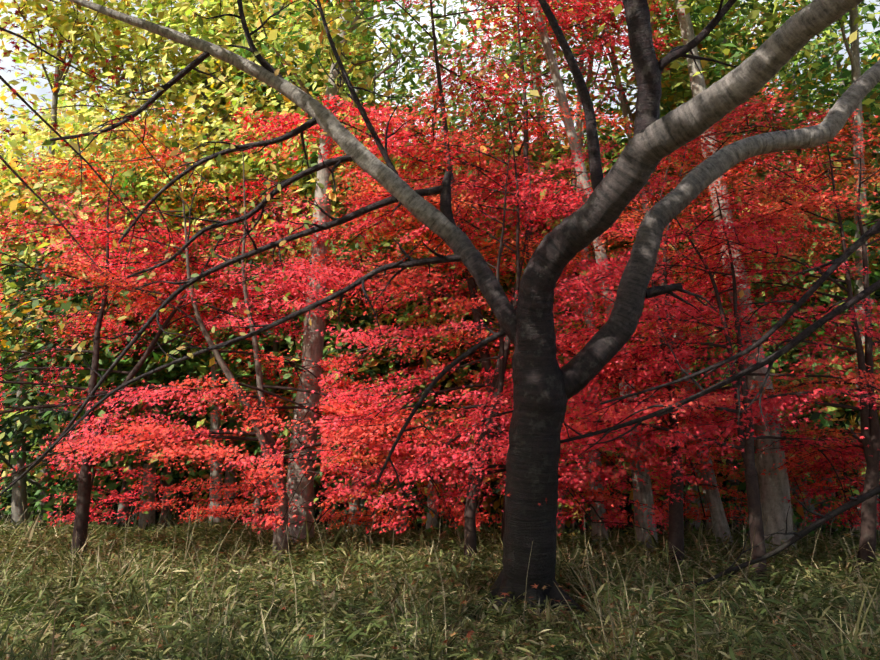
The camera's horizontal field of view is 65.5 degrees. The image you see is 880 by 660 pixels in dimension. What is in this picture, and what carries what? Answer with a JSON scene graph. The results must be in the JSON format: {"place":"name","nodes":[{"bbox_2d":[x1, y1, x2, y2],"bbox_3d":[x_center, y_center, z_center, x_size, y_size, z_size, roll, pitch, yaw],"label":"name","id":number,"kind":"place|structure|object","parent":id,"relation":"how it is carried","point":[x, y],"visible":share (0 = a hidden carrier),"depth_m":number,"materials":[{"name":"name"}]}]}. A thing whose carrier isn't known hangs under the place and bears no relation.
{"place":"outdoors","nodes":[
{"label":"outdoors","id":0,"kind":"place"},
{"bbox_2d":[0,2,190,294],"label":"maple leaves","id":1,"kind":"object","parent":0,"point":[16,46],"visible":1,"depth_m":4.46,"materials":[{"name":"plant"}]},
{"bbox_2d":[0,0,879,237],"bbox_3d":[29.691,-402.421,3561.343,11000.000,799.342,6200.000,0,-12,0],"label":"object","id":2,"kind":"structure","parent":0,"point":[7,64],"depth_m":1620.91,"materials":[{"name":"white"}]},
{"bbox_2d":[0,488,879,659],"bbox_3d":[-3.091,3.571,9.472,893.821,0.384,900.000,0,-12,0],"label":"ground","id":3,"kind":"structure","parent":0,"point":[510,649],"depth_m":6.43,"materials":[{"name":"green plant"}]},
{"bbox_2d":[0,530,870,659],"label":"fallen leaves","id":4,"kind":"object","parent":3,"relation":"on","point":[739,653],"visible":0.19,"depth_m":6.47,"materials":[{"name":"brown plant"}]},
{"bbox_2d":[0,0,879,596],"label":"maple","id":5,"kind":"object","parent":3,"relation":"on","point":[650,375],"depth_m":10.37,"materials":[{"name":"red plant"}]},
{"bbox_2d":[0,0,879,533],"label":"maple leaves","id":6,"kind":"object","parent":5,"relation":"attached to","point":[350,408],"visible":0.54,"depth_m":12.65,"materials":[{"name":"red plant"}]},
{"bbox_2d":[0,0,879,559],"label":"forest","id":7,"kind":"object","parent":3,"relation":"on","point":[298,36],"depth_m":16.78,"materials":[{"name":"plant"}]},
{"bbox_2d":[0,0,879,618],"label":"cherry tree","id":8,"kind":"object","parent":3,"relation":"on","point":[546,388],"visible":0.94,"depth_m":7.67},
{"bbox_2d":[52,1,357,380],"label":"cherry leaves","id":9,"kind":"object","parent":8,"relation":"attached to","point":[168,255],"visible":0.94,"depth_m":8.22,"materials":[{"name":"plant"}]},
{"bbox_2d":[0,496,879,659],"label":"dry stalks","id":10,"kind":"object","parent":3,"relation":"on","point":[746,579],"visible":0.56,"depth_m":6.05,"materials":[{"name":"beige plant"}]}
]}

